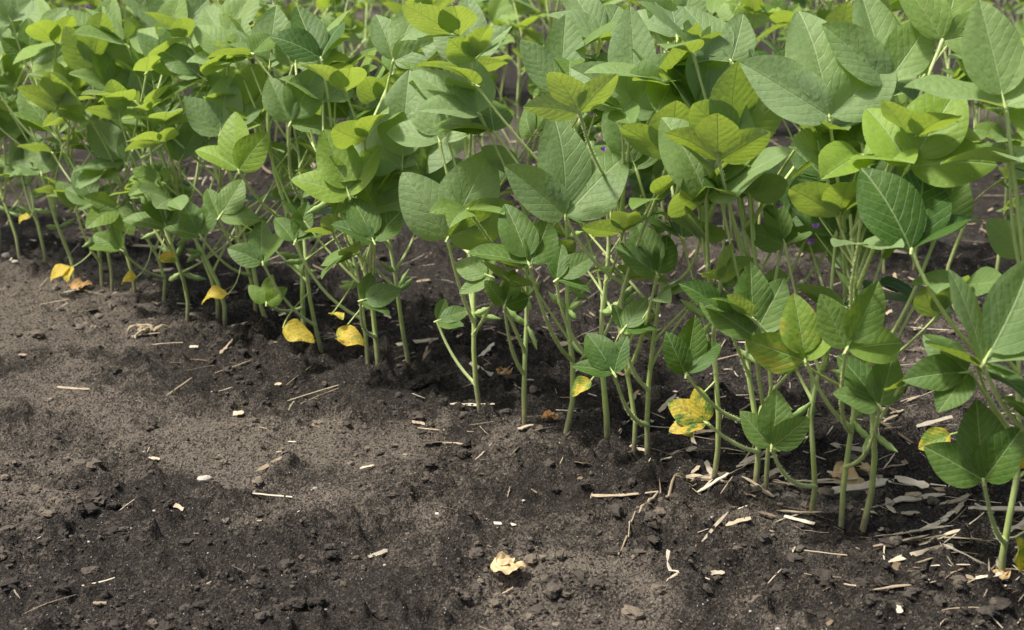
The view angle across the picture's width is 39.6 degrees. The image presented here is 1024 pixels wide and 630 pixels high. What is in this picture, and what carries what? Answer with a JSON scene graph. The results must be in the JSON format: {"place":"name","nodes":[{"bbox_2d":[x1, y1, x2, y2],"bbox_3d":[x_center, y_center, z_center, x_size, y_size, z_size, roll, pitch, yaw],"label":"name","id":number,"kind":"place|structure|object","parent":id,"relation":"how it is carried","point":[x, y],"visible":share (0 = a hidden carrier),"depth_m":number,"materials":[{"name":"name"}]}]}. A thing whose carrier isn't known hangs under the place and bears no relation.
{"place":"outdoors","nodes":[
{"label":"outdoors","id":0,"kind":"place"},
{"bbox_2d":[0,0,1023,629],"bbox_3d":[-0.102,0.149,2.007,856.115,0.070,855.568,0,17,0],"label":"ground","id":1,"kind":"structure","parent":0,"point":[366,520],"depth_m":1.90,"materials":[{"name":"soil"}]},
{"bbox_2d":[0,20,32,256],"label":"soybean plant","id":2,"kind":"object","parent":1,"relation":"on","point":[10,71],"visible":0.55,"depth_m":2.81,"materials":[{"name":"green plant"}]},
{"bbox_2d":[0,21,75,252],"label":"soybean plant","id":3,"kind":"object","parent":1,"relation":"on","point":[28,129],"visible":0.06,"depth_m":2.85,"materials":[{"name":"green plant"}]},
{"bbox_2d":[0,0,84,263],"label":"soybean plant","id":4,"kind":"object","parent":1,"relation":"on","point":[43,11],"visible":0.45,"depth_m":2.76,"materials":[{"name":"green plant"}]},
{"bbox_2d":[0,27,91,278],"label":"soybean plant","id":5,"kind":"object","parent":1,"relation":"on","point":[35,163],"visible":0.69,"depth_m":2.67,"materials":[{"name":"green plant"}]},
{"bbox_2d":[0,0,113,290],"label":"soybean plant","id":6,"kind":"object","parent":1,"relation":"on","point":[26,45],"visible":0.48,"depth_m":2.57,"materials":[{"name":"green plant"}]},
{"bbox_2d":[66,278,92,288],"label":"dry leaf","id":7,"kind":"object","parent":1,"relation":"on","point":[77,283],"visible":1,"depth_m":2.68,"materials":[{"name":"beige plant"}]},
{"bbox_2d":[34,67,162,286],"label":"soybean plant","id":8,"kind":"object","parent":1,"relation":"on","point":[63,271],"visible":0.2,"depth_m":2.63,"materials":[{"name":"green plant"}]},
{"bbox_2d":[42,6,171,292],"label":"soybean plant","id":9,"kind":"object","parent":1,"relation":"on","point":[76,51],"visible":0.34,"depth_m":2.46,"materials":[{"name":"green plant"}]},
{"bbox_2d":[17,0,209,301],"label":"soybean plant","id":10,"kind":"object","parent":1,"relation":"on","point":[105,140],"visible":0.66,"depth_m":2.47,"materials":[{"name":"green plant"}]},
{"bbox_2d":[126,324,168,338],"bbox_3d":[-0.622,0.021,2.425,0.070,0.017,0.040,-16,23,-41],"label":"dead root","id":11,"kind":"object","parent":1,"relation":"on","point":[141,328],"visible":1,"depth_m":2.42,"materials":[{"name":"plant"}]},
{"bbox_2d":[68,38,272,325],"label":"soybean plant","id":12,"kind":"object","parent":1,"relation":"on","point":[172,55],"visible":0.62,"depth_m":2.32,"materials":[{"name":"green plant"}]},
{"bbox_2d":[85,0,256,321],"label":"soybean plant","id":13,"kind":"object","parent":1,"relation":"on","point":[157,221],"visible":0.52,"depth_m":2.41,"materials":[{"name":"green plant"}]},
{"bbox_2d":[74,0,275,318],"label":"soybean plant","id":14,"kind":"object","parent":1,"relation":"on","point":[189,139],"visible":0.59,"depth_m":2.36,"materials":[{"name":"green plant"}]},
{"bbox_2d":[80,25,331,318],"bbox_3d":[-0.491,-0.227,2.380,0.374,0.510,0.270,9,19,28],"label":"soybean plant","id":15,"kind":"object","parent":1,"relation":"on","point":[209,114],"visible":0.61,"depth_m":2.25,"materials":[{"name":"green plant"}]},
{"bbox_2d":[130,12,311,312],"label":"soybean plant","id":16,"kind":"object","parent":1,"relation":"on","point":[194,220],"visible":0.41,"depth_m":2.29,"materials":[{"name":"green plant"}]},
{"bbox_2d":[187,6,376,326],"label":"soybean plant","id":17,"kind":"object","parent":1,"relation":"on","point":[239,148],"visible":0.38,"depth_m":2.24,"materials":[{"name":"green plant"}]},
{"bbox_2d":[192,10,403,352],"bbox_3d":[-0.353,-0.199,2.265,0.435,0.550,0.229,12,21,35],"label":"soybean plant","id":18,"kind":"object","parent":1,"relation":"on","point":[296,108],"visible":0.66,"depth_m":2.22,"materials":[{"name":"green plant"}]},
{"bbox_2d":[207,6,403,363],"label":"soybean plant","id":19,"kind":"object","parent":1,"relation":"on","point":[307,36],"visible":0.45,"depth_m":2.13,"materials":[{"name":"green plant"}]},
{"bbox_2d":[272,20,420,365],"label":"soybean plant","id":20,"kind":"object","parent":1,"relation":"on","point":[372,213],"visible":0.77,"depth_m":2.04,"materials":[{"name":"green plant"}]},
{"bbox_2d":[301,0,511,364],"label":"soybean plant","id":21,"kind":"object","parent":1,"relation":"on","point":[393,108],"visible":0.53,"depth_m":2.05,"materials":[{"name":"green plant"}]},
{"bbox_2d":[387,3,547,410],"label":"soybean plant","id":22,"kind":"object","parent":1,"relation":"on","point":[469,181],"visible":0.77,"depth_m":1.92,"materials":[{"name":"green plant"}]},
{"bbox_2d":[2,243,1002,629],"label":"pebbles","id":23,"kind":"object","parent":1,"relation":"on","point":[206,479],"visible":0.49,"depth_m":1.84,"materials":[{"name":"grey stone"}]},
{"bbox_2d":[496,366,513,374],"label":"dry leaf","id":24,"kind":"object","parent":1,"relation":"on","point":[499,370],"visible":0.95,"depth_m":2.23,"materials":[{"name":"brown plant"}]},
{"bbox_2d":[3,175,1015,629],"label":"sand grains","id":25,"kind":"object","parent":1,"relation":"on","point":[431,457],"visible":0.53,"depth_m":1.78},
{"bbox_2d":[490,551,528,574],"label":"dry leaf","id":26,"kind":"object","parent":1,"relation":"on","point":[504,563],"visible":1,"depth_m":1.58,"materials":[{"name":"beige plant"}]},
{"bbox_2d":[0,168,1023,629],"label":"soil clods","id":27,"kind":"object","parent":1,"relation":"on","point":[996,606],"visible":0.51,"depth_m":1.71,"materials":[{"name":"brown soil"}]},
{"bbox_2d":[1,135,1023,629],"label":"crop residue","id":28,"kind":"object","parent":1,"relation":"on","point":[881,481],"visible":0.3,"depth_m":1.82,"materials":[{"name":"plant"}]},
{"bbox_2d":[411,21,617,424],"bbox_3d":[0.017,-0.116,1.948,0.274,0.574,0.326,15,23,41],"label":"soybean plant","id":29,"kind":"object","parent":1,"relation":"on","point":[475,272],"visible":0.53,"depth_m":1.88,"materials":[{"name":"green plant"}]},
{"bbox_2d":[28,0,1023,272],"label":"soybean row","id":30,"kind":"object","parent":1,"relation":"on","point":[754,12],"visible":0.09,"depth_m":3.21,"materials":[{"name":"green plant"}]},
{"bbox_2d":[47,0,1023,136],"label":"soybean row","id":31,"kind":"object","parent":1,"relation":"on","point":[822,12],"visible":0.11,"depth_m":4.64,"materials":[{"name":"green plant"}]},
{"bbox_2d":[414,0,675,433],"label":"soybean plant","id":32,"kind":"object","parent":1,"relation":"on","point":[525,240],"visible":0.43,"depth_m":1.85,"materials":[{"name":"green plant"}]},
{"bbox_2d":[541,410,558,419],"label":"dry leaf","id":33,"kind":"object","parent":1,"relation":"on","point":[547,413],"visible":1,"depth_m":2.04,"materials":[{"name":"brown plant"}]},
{"bbox_2d":[504,5,689,454],"bbox_3d":[0.123,-0.097,1.820,0.267,0.585,0.310,0,17,0],"label":"soybean plant","id":34,"kind":"object","parent":1,"relation":"on","point":[568,176],"visible":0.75,"depth_m":1.75,"materials":[{"name":"green plant"}]},
{"bbox_2d":[534,0,723,439],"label":"soybean plant","id":35,"kind":"object","parent":1,"relation":"on","point":[569,269],"visible":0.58,"depth_m":1.82,"materials":[{"name":"green plant"}]},
{"bbox_2d":[284,0,1023,75],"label":"soybean row","id":36,"kind":"object","parent":1,"relation":"on","point":[1019,11],"visible":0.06,"depth_m":5.32,"materials":[{"name":"green plant"}]},
{"bbox_2d":[618,473,701,556],"bbox_3d":[0.166,0.234,1.735,0.046,0.029,0.258,10,20,29],"label":"dead root","id":37,"kind":"object","parent":1,"relation":"on","point":[681,475],"visible":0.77,"depth_m":1.79,"materials":[{"name":"plant"}]},
{"bbox_2d":[572,2,758,454],"bbox_3d":[0.181,-0.092,1.816,0.261,0.600,0.345,-4,18,-13],"label":"soybean plant","id":38,"kind":"object","parent":1,"relation":"on","point":[606,356],"visible":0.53,"depth_m":1.81,"materials":[{"name":"green plant"}]},
{"bbox_2d":[640,6,792,478],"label":"soybean plant","id":39,"kind":"object","parent":1,"relation":"on","point":[732,95],"visible":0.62,"depth_m":1.63,"materials":[{"name":"green plant"}]},
{"bbox_2d":[636,1,814,483],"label":"soybean plant","id":40,"kind":"object","parent":1,"relation":"on","point":[719,138],"visible":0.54,"depth_m":1.65,"materials":[{"name":"green plant"}]},
{"bbox_2d":[450,0,1023,56],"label":"soybean row","id":41,"kind":"object","parent":1,"relation":"on","point":[1003,10],"visible":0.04,"depth_m":6.12,"materials":[{"name":"green plant"}]},
{"bbox_2d":[667,60,912,496],"bbox_3d":[0.290,-0.044,1.699,0.269,0.563,0.322,-13,21,-36],"label":"soybean plant","id":42,"kind":"object","parent":1,"relation":"on","point":[769,300],"visible":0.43,"depth_m":1.61,"materials":[{"name":"green plant"}]},
{"bbox_2d":[739,11,917,514],"bbox_3d":[0.359,-0.045,1.667,0.221,0.607,0.367,0,17,0],"label":"soybean plant","id":43,"kind":"object","parent":1,"relation":"on","point":[808,79],"visible":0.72,"depth_m":1.57,"materials":[{"name":"green plant"}]},
{"bbox_2d":[712,81,970,526],"bbox_3d":[0.378,0.003,1.631,0.219,0.532,0.326,11,20,31],"label":"soybean plant","id":44,"kind":"object","parent":1,"relation":"on","point":[858,329],"visible":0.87,"depth_m":1.56,"materials":[{"name":"green plant"}]},
{"bbox_2d":[829,461,864,483],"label":"dry leaf","id":45,"kind":"object","parent":1,"relation":"on","point":[838,470],"visible":0.79,"depth_m":1.84,"materials":[{"name":"brown plant"}]},
{"bbox_2d":[853,462,870,472],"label":"dry leaf","id":46,"kind":"object","parent":1,"relation":"on","point":[865,466],"visible":0.56,"depth_m":1.87,"materials":[{"name":"brown plant"}]},
{"bbox_2d":[788,0,996,532],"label":"soybean plant","id":47,"kind":"object","parent":1,"relation":"on","point":[935,130],"visible":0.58,"depth_m":1.56,"materials":[{"name":"green plant"}]},
{"bbox_2d":[765,0,1019,19],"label":"soybean row","id":48,"kind":"object","parent":1,"relation":"on","point":[996,0],"visible":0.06,"depth_m":7.04,"materials":[{"name":"green plant"}]},
{"bbox_2d":[856,0,1023,579],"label":"soybean plant","id":49,"kind":"object","parent":1,"relation":"on","point":[911,209],"visible":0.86,"depth_m":1.44,"materials":[{"name":"green plant"}]},
{"bbox_2d":[948,108,1023,571],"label":"soybean plant","id":50,"kind":"object","parent":1,"relation":"on","point":[994,329],"visible":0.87,"depth_m":1.38,"materials":[{"name":"green plant"}]},
{"bbox_2d":[992,566,1010,579],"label":"dry leaf","id":51,"kind":"object","parent":1,"relation":"on","point":[1006,573],"visible":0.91,"depth_m":1.55,"materials":[{"name":"beige plant"}]}
]}

